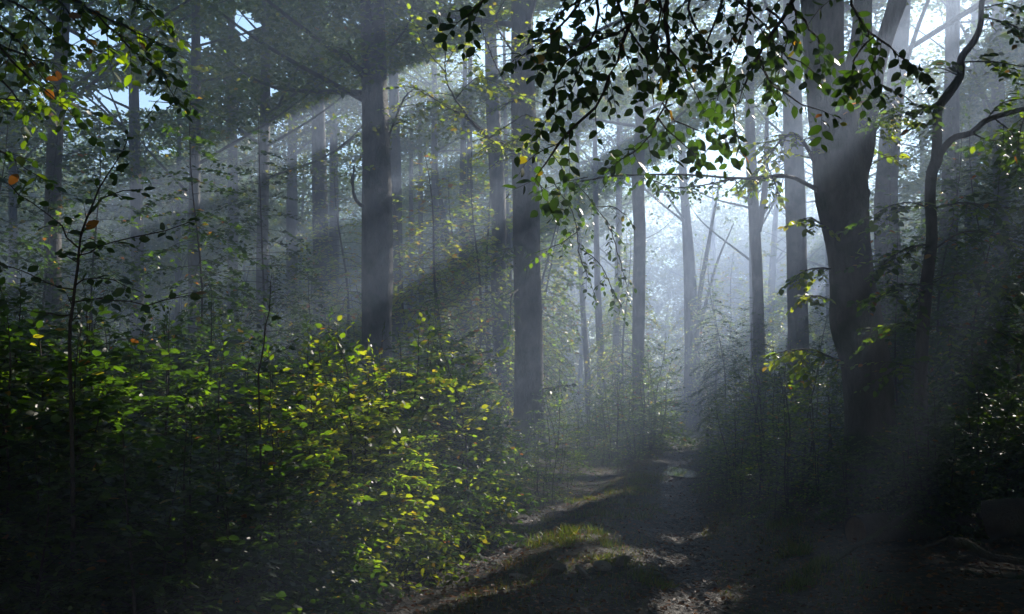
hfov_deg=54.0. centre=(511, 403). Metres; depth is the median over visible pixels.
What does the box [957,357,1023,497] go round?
shrub
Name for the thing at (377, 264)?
beech tree
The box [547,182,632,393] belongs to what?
beech tree
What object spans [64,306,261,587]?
shrub
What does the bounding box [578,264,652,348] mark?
beech tree
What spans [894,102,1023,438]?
young tree
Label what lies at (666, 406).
shrub
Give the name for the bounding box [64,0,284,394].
beech tree
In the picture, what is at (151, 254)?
young tree
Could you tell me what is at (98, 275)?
beech tree
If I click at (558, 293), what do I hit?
beech tree
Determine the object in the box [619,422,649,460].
shrub
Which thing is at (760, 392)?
shrub
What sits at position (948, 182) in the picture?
young tree
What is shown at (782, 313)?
understorey tree
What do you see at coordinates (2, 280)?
shrub
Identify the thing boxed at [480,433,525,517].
shrub
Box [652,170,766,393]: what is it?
beech tree
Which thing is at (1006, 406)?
shrub
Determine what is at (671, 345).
understorey tree
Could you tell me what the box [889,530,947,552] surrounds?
dead branch
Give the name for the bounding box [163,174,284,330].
beech tree
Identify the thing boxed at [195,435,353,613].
shrub
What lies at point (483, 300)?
understorey tree
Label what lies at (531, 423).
shrub
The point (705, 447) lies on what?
shrub
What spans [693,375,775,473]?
shrub
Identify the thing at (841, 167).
beech tree
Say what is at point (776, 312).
understorey tree
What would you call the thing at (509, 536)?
shrub
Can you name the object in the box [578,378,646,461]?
shrub
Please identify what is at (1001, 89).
beech tree
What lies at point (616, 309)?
beech tree
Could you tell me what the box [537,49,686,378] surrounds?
beech tree
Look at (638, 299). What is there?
beech tree
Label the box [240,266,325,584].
sapling
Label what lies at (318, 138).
beech tree
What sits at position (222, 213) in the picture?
beech tree
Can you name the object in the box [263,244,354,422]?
young tree
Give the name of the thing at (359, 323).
understorey tree
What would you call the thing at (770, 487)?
shrub
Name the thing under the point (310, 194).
beech tree
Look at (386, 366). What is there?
shrub
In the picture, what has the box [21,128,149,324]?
beech tree
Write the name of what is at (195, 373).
shrub
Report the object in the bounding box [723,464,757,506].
shrub
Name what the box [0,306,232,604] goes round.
shrub
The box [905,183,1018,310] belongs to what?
beech tree
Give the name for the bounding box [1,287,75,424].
shrub
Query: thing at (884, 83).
beech tree
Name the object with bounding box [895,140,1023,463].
young tree
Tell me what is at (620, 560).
stone
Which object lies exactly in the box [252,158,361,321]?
beech tree
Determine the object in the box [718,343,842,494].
shrub
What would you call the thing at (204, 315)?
understorey tree
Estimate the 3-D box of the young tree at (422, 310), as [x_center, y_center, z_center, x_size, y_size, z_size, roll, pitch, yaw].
[-2.212,-2.472,31.005,5.007,11.662,4.365,0,0,-11]
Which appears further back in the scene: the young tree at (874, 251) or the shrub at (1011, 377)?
the young tree at (874, 251)
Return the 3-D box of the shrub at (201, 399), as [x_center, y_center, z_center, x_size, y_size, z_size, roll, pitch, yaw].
[-2.210,0.534,7.726,1.814,2.150,1.811,0,0,-19]
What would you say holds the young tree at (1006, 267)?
on the ground at (910, 578)
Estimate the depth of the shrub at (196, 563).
4.96 m
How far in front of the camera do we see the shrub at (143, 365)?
11.11 m
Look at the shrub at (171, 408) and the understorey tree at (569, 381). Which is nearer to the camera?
the shrub at (171, 408)
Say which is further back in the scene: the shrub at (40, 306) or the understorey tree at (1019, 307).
the understorey tree at (1019, 307)
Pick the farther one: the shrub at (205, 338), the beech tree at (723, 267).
the beech tree at (723, 267)
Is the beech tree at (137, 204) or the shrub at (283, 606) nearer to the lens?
the shrub at (283, 606)
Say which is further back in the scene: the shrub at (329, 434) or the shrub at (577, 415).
the shrub at (577, 415)
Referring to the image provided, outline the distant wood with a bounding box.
[6,179,1017,408]
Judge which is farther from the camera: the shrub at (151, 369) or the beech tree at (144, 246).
the beech tree at (144, 246)
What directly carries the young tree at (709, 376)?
on the ground at (910, 578)
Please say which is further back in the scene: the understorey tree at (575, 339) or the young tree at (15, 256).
the understorey tree at (575, 339)
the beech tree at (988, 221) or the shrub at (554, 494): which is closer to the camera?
the shrub at (554, 494)
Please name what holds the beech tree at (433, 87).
on the ground at (910, 578)
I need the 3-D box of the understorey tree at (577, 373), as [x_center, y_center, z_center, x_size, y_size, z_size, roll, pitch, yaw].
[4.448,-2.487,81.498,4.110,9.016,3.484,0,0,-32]
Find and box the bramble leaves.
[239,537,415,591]
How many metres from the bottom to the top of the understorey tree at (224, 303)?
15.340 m
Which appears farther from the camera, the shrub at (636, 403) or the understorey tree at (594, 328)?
the understorey tree at (594, 328)
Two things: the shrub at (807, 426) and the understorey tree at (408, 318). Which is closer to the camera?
the shrub at (807, 426)
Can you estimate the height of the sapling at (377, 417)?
2.310 m
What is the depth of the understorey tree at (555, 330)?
61.65 m
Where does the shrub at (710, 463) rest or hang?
on the ground at (910, 578)
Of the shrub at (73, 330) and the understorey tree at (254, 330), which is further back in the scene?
the understorey tree at (254, 330)
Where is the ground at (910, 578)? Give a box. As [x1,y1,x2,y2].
[250,409,1023,613]
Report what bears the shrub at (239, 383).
on the ground at (910, 578)
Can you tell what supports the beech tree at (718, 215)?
on the ground at (910, 578)
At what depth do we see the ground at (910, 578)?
9.41 m
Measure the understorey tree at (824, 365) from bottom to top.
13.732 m
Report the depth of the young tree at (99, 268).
18.37 m
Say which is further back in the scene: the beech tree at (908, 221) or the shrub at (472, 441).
the beech tree at (908, 221)
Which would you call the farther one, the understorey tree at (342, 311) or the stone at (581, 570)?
the understorey tree at (342, 311)
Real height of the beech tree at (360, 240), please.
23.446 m
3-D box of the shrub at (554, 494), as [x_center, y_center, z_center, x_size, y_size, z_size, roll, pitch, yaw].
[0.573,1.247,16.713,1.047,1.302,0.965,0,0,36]
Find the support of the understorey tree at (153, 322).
on the ground at (910, 578)
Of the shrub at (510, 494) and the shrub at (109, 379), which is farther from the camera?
the shrub at (510, 494)
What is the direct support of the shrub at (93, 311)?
on the ground at (910, 578)
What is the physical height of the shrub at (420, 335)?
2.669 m
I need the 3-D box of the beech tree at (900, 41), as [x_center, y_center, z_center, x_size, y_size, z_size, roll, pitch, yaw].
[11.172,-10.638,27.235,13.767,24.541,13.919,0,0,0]
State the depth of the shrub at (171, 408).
7.71 m
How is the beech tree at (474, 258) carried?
on the ground at (910, 578)
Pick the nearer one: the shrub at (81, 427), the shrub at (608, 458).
the shrub at (81, 427)
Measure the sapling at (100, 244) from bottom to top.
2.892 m
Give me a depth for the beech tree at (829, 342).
58.44 m
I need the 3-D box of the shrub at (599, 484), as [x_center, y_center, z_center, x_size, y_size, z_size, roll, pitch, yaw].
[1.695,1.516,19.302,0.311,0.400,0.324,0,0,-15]
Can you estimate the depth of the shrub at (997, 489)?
11.68 m
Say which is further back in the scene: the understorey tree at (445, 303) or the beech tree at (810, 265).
the beech tree at (810, 265)
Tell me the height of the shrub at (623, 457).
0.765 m
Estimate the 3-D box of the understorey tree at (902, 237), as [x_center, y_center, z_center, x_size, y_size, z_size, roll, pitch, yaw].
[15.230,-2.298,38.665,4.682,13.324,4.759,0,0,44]
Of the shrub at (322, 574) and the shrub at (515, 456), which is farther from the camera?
the shrub at (515, 456)
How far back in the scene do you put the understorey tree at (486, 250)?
36.75 m
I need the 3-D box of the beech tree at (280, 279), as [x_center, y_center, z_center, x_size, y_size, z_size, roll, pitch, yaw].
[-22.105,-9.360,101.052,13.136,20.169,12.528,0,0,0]
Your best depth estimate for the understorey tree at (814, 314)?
75.44 m
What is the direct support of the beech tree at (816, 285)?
on the ground at (910, 578)
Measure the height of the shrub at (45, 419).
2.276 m
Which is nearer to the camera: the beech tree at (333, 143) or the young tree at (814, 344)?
the young tree at (814, 344)
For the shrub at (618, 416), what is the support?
on the ground at (910, 578)
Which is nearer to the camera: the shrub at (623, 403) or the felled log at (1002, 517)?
the felled log at (1002, 517)
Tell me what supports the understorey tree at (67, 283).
on the ground at (910, 578)
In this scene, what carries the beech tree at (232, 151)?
on the ground at (910, 578)
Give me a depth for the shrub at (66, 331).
9.00 m
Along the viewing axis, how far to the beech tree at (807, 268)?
84.53 m
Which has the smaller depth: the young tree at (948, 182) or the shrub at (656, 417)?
the young tree at (948, 182)
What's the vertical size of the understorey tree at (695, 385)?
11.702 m
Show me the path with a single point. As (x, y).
(690, 560)
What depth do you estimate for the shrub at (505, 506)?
12.21 m
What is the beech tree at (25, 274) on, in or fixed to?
on the ground at (910, 578)
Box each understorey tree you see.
[23,222,98,349]
[63,228,110,350]
[66,255,121,341]
[81,239,157,354]
[93,221,155,351]
[107,262,129,345]
[126,293,170,365]
[143,273,171,356]
[148,280,187,347]
[149,236,208,354]
[182,257,226,366]
[207,261,245,377]
[214,234,270,414]
[224,276,255,372]
[238,281,282,415]
[241,229,309,404]
[270,196,357,390]
[278,206,360,390]
[293,138,402,388]
[339,240,361,390]
[344,279,361,380]
[349,301,405,384]
[403,233,429,355]
[403,286,419,364]
[411,148,502,435]
[414,256,457,371]
[422,259,458,371]
[427,108,569,441]
[472,254,494,361]
[494,160,593,435]
[497,228,577,422]
[542,263,584,430]
[542,318,569,424]
[545,283,584,411]
[560,319,583,413]
[567,280,624,413]
[572,217,664,426]
[580,282,628,420]
[591,292,632,407]
[603,263,668,419]
[605,265,675,427]
[649,300,683,415]
[663,235,732,424]
[663,341,708,418]
[671,243,748,429]
[701,239,749,422]
[711,294,749,423]
[723,266,786,424]
[726,268,783,403]
[726,307,748,399]
[738,259,828,428]
[745,248,787,403]
[767,325,812,419]
[779,307,826,422]
[808,285,837,395]
[812,248,872,427]
[812,331,840,418]
[869,188,935,385]
[910,221,980,350]
[960,221,1013,367]
[962,245,1013,380]
[989,283,1023,369]
[1010,264,1023,324]
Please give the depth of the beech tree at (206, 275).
90.36 m
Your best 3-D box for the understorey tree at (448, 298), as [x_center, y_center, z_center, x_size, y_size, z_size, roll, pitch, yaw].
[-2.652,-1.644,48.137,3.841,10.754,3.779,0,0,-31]
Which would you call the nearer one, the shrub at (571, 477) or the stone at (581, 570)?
the stone at (581, 570)
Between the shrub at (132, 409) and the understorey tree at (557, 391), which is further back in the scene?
the understorey tree at (557, 391)
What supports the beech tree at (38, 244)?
on the ground at (910, 578)
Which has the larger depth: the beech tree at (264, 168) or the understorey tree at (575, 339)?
the understorey tree at (575, 339)
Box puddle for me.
[663,467,700,477]
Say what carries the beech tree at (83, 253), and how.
on the ground at (910, 578)
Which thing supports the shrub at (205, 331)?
on the ground at (910, 578)
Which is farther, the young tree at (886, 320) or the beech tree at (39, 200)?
the beech tree at (39, 200)
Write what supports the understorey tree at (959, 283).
on the ground at (910, 578)
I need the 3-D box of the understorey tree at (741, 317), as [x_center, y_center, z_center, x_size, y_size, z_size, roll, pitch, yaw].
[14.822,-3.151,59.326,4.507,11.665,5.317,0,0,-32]
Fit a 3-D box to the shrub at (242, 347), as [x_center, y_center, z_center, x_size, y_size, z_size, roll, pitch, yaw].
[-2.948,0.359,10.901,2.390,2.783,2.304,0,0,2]
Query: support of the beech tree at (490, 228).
on the ground at (910, 578)
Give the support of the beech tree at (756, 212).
on the ground at (910, 578)
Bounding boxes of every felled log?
[843,511,984,543]
[981,498,1023,539]
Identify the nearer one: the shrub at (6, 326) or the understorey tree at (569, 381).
the shrub at (6, 326)
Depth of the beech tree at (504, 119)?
43.92 m
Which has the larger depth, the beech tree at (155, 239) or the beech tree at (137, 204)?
the beech tree at (155, 239)
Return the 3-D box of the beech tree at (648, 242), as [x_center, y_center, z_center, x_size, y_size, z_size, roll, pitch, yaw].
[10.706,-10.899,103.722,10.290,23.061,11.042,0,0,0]
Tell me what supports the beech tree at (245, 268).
on the ground at (910, 578)
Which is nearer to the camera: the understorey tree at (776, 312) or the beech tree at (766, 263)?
the understorey tree at (776, 312)
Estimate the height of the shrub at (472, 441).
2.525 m
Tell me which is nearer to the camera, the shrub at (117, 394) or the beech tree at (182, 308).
the shrub at (117, 394)
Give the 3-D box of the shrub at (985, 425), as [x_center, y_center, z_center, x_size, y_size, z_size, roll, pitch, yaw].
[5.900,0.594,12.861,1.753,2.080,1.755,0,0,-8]
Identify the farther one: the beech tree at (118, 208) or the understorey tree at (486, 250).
the beech tree at (118, 208)
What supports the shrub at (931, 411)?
on the ground at (910, 578)
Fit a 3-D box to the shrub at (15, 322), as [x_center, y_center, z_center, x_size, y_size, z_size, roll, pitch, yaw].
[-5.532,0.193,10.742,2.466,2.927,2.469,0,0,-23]
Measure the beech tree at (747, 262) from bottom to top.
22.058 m
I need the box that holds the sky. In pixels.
[0,0,1023,391]
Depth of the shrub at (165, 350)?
7.52 m
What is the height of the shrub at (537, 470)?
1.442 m
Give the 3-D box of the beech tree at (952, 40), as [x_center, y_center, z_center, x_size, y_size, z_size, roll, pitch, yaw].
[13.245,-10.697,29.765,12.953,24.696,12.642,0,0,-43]
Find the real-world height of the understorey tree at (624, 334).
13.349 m
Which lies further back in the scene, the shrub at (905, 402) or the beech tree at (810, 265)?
the beech tree at (810, 265)
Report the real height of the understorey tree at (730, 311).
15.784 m
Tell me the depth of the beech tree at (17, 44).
40.91 m
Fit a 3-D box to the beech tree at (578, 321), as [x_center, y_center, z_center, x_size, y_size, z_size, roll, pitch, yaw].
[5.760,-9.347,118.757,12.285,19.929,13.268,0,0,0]
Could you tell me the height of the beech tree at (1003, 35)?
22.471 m
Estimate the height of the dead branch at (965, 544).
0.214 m
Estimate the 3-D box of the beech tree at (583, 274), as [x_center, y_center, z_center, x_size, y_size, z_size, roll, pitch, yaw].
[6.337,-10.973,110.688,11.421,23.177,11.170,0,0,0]
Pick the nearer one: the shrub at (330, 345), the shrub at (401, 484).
the shrub at (401, 484)
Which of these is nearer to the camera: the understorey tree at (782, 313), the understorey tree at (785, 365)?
the understorey tree at (782, 313)
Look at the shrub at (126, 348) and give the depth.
6.47 m
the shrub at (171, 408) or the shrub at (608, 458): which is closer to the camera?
the shrub at (171, 408)
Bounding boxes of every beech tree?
[0,0,70,174]
[0,0,152,320]
[0,0,203,204]
[0,0,260,154]
[0,0,276,367]
[0,0,355,344]
[0,0,397,366]
[0,16,75,221]
[0,21,32,78]
[0,37,68,184]
[0,92,84,321]
[0,129,116,309]
[0,132,83,283]
[0,133,68,235]
[0,226,42,323]
[1,177,106,278]
[19,107,224,313]
[19,164,124,316]
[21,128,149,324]
[62,212,129,323]
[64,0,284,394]
[71,0,446,395]
[73,0,361,416]
[83,195,187,326]
[87,137,184,330]
[97,75,270,330]
[101,140,226,331]
[116,101,285,324]
[138,0,424,375]
[141,0,572,399]
[146,193,254,323]
[147,274,227,329]
[148,48,361,403]
[148,258,250,323]
[155,0,464,364]
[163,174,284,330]
[172,138,311,325]
[200,237,285,336]
[208,177,306,313]
[215,5,459,375]
[223,87,361,326]
[241,238,310,316]
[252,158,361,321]
[253,0,547,396]
[272,201,361,341]
[298,0,770,458]
[304,206,361,322]
[310,167,429,321]
[325,0,538,368]
[327,53,488,340]
[328,93,485,352]
[334,0,603,391]
[338,42,487,365]
[340,207,417,304]
[342,224,441,325]
[347,136,458,296]
[395,0,584,445]
[401,81,503,390]
[401,106,556,355]
[403,217,475,316]
[412,0,604,377]
[413,24,627,300]
[425,167,556,333]
[427,0,937,235]
[441,176,547,305]
[451,96,616,323]
[474,14,670,431]
[481,0,803,443]
[489,171,609,334]
[506,170,626,404]
[524,0,920,512]
[536,11,677,428]
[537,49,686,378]
[540,25,698,426]
[540,144,651,412]
[546,217,628,374]
[546,256,593,348]
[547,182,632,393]
[547,232,606,308]
[547,271,609,365]
[568,152,669,287]
[573,2,782,429]
[576,237,657,334]
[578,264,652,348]
[583,188,665,389]
[586,0,916,439]
[600,0,978,449]
[629,39,812,421]
[648,192,762,406]
[651,253,717,356]
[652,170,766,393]
[659,202,748,330]
[677,0,1023,192]
[704,226,785,352]
[715,137,823,392]
[719,112,825,307]
[719,221,814,357]
[721,221,782,320]
[729,166,824,332]
[731,73,922,426]
[737,0,988,215]
[741,215,823,316]
[762,189,825,385]
[763,216,825,411]
[765,169,825,340]
[775,0,1023,387]
[775,0,1023,408]
[777,165,919,323]
[806,124,920,274]
[844,0,1022,395]
[844,0,1023,311]
[870,163,963,298]
[871,38,1008,270]
[871,182,963,300]
[900,82,1023,339]
[905,157,1022,310]
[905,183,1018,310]
[909,65,1023,236]
[926,0,1023,229]
[929,0,1023,170]
[934,12,1023,90]
[938,14,1023,328]
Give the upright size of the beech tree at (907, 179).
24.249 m
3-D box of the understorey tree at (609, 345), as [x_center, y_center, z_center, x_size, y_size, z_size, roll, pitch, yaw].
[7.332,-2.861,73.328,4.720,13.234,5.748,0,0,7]
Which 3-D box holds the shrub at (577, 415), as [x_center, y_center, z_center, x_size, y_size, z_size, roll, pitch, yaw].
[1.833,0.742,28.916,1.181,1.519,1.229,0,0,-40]
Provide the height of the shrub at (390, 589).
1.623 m
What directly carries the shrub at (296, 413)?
on the ground at (910, 578)
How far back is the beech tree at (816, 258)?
67.19 m
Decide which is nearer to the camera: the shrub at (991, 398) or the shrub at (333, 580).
the shrub at (333, 580)
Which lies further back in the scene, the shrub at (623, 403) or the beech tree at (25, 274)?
the beech tree at (25, 274)
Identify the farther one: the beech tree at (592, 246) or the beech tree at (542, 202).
the beech tree at (592, 246)
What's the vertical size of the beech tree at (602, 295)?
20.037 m
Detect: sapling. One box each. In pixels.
[0,130,206,600]
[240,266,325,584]
[278,315,417,572]
[396,313,520,544]
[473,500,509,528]
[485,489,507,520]
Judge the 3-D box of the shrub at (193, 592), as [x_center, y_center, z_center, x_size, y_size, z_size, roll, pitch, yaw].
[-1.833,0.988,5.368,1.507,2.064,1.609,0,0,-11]
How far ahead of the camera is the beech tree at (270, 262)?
94.13 m
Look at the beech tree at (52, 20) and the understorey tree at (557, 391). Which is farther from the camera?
the understorey tree at (557, 391)
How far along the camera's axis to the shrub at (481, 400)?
17.66 m
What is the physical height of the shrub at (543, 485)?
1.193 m
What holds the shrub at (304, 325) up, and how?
on the ground at (910, 578)
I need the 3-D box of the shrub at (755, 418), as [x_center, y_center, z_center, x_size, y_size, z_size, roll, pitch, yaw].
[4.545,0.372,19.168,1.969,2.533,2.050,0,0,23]
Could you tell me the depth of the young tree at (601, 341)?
43.74 m
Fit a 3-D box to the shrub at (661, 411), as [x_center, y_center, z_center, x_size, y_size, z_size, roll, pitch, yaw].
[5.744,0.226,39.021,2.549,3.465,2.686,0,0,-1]
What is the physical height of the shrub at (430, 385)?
3.066 m
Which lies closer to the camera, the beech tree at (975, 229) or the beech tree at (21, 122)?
the beech tree at (21, 122)
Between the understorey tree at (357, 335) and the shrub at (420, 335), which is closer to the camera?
the shrub at (420, 335)
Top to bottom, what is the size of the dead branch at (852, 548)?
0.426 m
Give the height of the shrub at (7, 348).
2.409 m
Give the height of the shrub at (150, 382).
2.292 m
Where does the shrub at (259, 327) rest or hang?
on the ground at (910, 578)
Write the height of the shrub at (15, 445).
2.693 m
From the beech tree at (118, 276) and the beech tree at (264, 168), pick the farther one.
the beech tree at (118, 276)
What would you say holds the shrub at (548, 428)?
on the ground at (910, 578)
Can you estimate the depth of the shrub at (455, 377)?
18.92 m
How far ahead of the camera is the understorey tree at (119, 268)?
57.91 m
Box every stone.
[509,573,526,578]
[549,562,567,572]
[575,565,591,578]
[593,560,611,570]
[613,555,629,565]
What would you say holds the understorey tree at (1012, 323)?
on the ground at (910, 578)
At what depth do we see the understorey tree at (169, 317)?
63.59 m
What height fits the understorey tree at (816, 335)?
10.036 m
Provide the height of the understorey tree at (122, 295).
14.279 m
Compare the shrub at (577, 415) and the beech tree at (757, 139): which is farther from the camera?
the beech tree at (757, 139)
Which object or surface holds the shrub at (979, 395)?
on the ground at (910, 578)
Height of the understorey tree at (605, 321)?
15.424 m
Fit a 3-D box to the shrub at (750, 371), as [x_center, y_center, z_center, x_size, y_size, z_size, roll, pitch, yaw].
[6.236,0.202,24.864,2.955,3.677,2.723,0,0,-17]
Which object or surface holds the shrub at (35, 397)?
on the ground at (910, 578)
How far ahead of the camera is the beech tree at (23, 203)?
62.78 m
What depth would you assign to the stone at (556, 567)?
9.04 m
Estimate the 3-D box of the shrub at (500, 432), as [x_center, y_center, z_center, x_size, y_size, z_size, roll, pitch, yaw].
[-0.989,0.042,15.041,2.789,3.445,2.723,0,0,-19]
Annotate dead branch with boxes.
[821,505,916,568]
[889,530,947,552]
[947,536,1023,564]
[964,564,1023,578]
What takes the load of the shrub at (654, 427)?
on the ground at (910, 578)
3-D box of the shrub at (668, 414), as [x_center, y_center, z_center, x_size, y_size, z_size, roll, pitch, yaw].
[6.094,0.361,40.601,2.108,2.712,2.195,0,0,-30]
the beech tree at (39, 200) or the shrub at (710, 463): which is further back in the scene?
the beech tree at (39, 200)
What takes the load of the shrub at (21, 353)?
on the ground at (910, 578)
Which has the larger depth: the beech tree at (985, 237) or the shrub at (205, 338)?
the beech tree at (985, 237)
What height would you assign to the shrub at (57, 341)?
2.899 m
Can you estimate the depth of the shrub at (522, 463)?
16.28 m
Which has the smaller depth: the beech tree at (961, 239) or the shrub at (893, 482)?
the shrub at (893, 482)
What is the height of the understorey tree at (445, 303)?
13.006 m
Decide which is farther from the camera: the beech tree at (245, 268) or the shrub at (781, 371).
the beech tree at (245, 268)
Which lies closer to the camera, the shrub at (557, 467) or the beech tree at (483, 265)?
the shrub at (557, 467)
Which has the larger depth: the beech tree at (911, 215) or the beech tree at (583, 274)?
the beech tree at (583, 274)
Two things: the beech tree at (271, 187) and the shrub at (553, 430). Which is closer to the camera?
the shrub at (553, 430)
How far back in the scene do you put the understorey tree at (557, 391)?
57.00 m
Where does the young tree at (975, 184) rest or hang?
on the ground at (910, 578)
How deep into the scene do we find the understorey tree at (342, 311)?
37.56 m
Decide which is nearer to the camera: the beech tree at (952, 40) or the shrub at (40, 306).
the shrub at (40, 306)
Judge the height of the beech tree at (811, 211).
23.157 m
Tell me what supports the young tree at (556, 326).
on the ground at (910, 578)
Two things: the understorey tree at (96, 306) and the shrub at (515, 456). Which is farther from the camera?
the understorey tree at (96, 306)
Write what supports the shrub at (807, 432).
on the ground at (910, 578)
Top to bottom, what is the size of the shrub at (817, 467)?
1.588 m
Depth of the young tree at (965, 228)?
35.39 m
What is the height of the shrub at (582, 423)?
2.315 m
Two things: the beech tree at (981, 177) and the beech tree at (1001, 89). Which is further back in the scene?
the beech tree at (981, 177)
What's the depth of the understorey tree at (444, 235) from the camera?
42.04 m
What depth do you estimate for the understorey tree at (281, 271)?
50.07 m
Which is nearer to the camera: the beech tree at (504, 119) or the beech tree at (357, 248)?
the beech tree at (504, 119)
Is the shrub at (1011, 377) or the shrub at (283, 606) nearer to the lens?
the shrub at (283, 606)
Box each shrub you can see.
[0,265,128,589]
[0,266,124,435]
[0,283,205,611]
[0,285,33,351]
[0,293,182,613]
[0,297,59,416]
[0,297,169,601]
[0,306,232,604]
[0,307,202,613]
[0,310,30,392]
[0,314,219,613]
[0,322,54,469]
[0,399,66,595]
[0,404,113,613]
[0,410,97,613]
[1,286,231,576]
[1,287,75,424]
[2,330,139,592]
[19,303,88,393]
[20,320,137,392]
[20,325,207,577]
[28,300,162,442]
[40,303,99,367]
[45,408,267,613]
[47,298,144,426]
[50,313,112,363]
[53,410,233,612]
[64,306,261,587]
[75,305,188,427]
[81,395,309,613]
[89,304,303,591]
[89,338,212,530]
[110,328,189,442]
[119,331,195,466]
[121,307,258,525]
[125,325,217,425]
[129,332,226,479]
[133,284,288,521]
[134,411,340,613]
[142,401,349,613]
[145,333,345,601]
[150,307,238,442]
[153,284,285,435]
[179,308,300,523]
[189,335,397,613]
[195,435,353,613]
[204,323,310,434]
[210,336,319,548]
[210,340,311,476]
[210,350,413,608]
[226,460,372,613]
[231,340,294,436]
[240,336,419,586]
[242,315,409,503]
[256,334,431,604]
[257,382,327,502]
[267,338,375,442]
[268,419,411,613]
[276,341,455,593]
[278,305,361,438]
[292,415,417,590]
[303,368,397,543]
[308,339,485,589]
[321,312,513,570]
[326,331,496,578]
[338,321,438,532]
[341,350,412,433]
[356,399,476,571]
[358,302,523,541]
[364,334,515,521]
[394,292,545,519]
[395,339,533,555]
[409,326,511,459]
[411,364,520,545]
[428,406,521,542]
[444,362,513,476]
[449,361,526,468]
[449,382,520,476]
[471,419,537,499]
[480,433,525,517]
[503,423,542,487]
[504,446,541,506]
[508,413,554,481]
[514,425,569,500]
[519,369,597,471]
[519,381,598,476]
[522,449,572,511]
[527,442,573,505]
[538,415,584,485]
[547,451,589,493]
[559,407,593,453]
[561,394,610,454]
[561,429,595,468]
[563,380,622,447]
[567,390,624,460]
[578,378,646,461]
[582,366,658,461]
[582,385,630,442]
[588,369,670,458]
[590,367,654,449]
[593,476,605,491]
[596,346,683,454]
[597,427,625,467]
[603,335,692,451]
[612,358,688,449]
[612,446,630,473]
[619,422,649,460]
[626,391,673,452]
[627,342,699,447]
[629,370,693,445]
[639,411,668,454]
[657,381,686,443]
[684,414,720,467]
[688,385,776,494]
[692,429,718,463]
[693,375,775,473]
[693,407,731,450]
[696,359,796,482]
[697,347,794,463]
[697,431,742,483]
[703,412,774,501]
[704,336,842,483]
[706,354,821,492]
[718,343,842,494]
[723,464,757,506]
[724,338,827,462]
[724,363,843,502]
[727,418,794,503]
[731,332,843,461]
[737,403,830,520]
[745,461,793,521]
[748,355,843,493]
[775,353,843,490]
[780,412,838,506]
[846,395,977,534]
[867,388,995,544]
[873,375,1012,531]
[874,369,982,510]
[883,388,974,509]
[895,377,963,467]
[902,372,1023,510]
[911,369,1014,501]
[929,364,994,450]
[931,364,1023,510]
[933,354,1020,484]
[936,363,1023,505]
[952,380,1023,507]
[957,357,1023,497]
[973,355,1023,490]
[974,377,1023,506]
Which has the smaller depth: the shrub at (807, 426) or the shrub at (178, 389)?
the shrub at (178, 389)
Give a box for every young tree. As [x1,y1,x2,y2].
[0,73,64,360]
[0,81,182,378]
[0,109,135,356]
[120,66,307,421]
[182,93,351,416]
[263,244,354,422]
[356,184,458,414]
[392,129,513,446]
[399,278,467,413]
[419,135,548,445]
[479,153,591,440]
[581,229,662,440]
[679,278,775,449]
[697,294,785,452]
[772,264,843,454]
[806,159,964,468]
[820,200,967,484]
[827,104,1023,447]
[833,0,1023,504]
[833,195,969,419]
[884,110,1023,417]
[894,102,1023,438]
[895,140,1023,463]
[897,120,1023,485]
[903,139,1020,405]
[913,152,1023,424]
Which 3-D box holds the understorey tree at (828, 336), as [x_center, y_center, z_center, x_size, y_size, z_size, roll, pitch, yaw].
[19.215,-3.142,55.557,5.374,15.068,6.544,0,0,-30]
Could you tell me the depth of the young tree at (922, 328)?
11.84 m
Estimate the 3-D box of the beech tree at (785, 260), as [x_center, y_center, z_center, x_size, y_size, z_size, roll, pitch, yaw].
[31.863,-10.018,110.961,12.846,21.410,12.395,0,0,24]
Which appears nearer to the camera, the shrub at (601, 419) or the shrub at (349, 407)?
the shrub at (349, 407)
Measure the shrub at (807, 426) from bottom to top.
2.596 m
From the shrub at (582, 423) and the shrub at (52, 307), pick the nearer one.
the shrub at (52, 307)
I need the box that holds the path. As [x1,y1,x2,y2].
[347,430,731,613]
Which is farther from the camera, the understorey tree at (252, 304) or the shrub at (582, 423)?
the understorey tree at (252, 304)
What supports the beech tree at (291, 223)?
on the ground at (910, 578)
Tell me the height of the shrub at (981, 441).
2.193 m
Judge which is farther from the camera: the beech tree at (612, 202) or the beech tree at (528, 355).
the beech tree at (612, 202)
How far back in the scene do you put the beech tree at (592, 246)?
99.44 m
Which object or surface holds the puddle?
on the path
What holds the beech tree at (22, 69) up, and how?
on the ground at (910, 578)
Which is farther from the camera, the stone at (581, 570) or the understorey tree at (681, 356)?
the understorey tree at (681, 356)
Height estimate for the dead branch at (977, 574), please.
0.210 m
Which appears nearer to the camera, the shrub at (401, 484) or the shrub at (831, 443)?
the shrub at (401, 484)
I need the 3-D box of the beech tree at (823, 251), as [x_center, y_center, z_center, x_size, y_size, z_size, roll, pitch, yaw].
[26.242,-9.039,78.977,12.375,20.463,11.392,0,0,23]
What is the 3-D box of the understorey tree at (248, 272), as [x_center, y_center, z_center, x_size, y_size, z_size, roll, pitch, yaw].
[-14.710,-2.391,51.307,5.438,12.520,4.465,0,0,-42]
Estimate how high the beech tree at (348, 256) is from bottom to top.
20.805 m
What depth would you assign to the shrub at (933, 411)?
13.73 m
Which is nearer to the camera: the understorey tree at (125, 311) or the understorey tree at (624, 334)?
the understorey tree at (624, 334)
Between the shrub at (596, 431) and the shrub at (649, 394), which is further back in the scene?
the shrub at (649, 394)
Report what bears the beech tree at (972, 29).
on the ground at (910, 578)

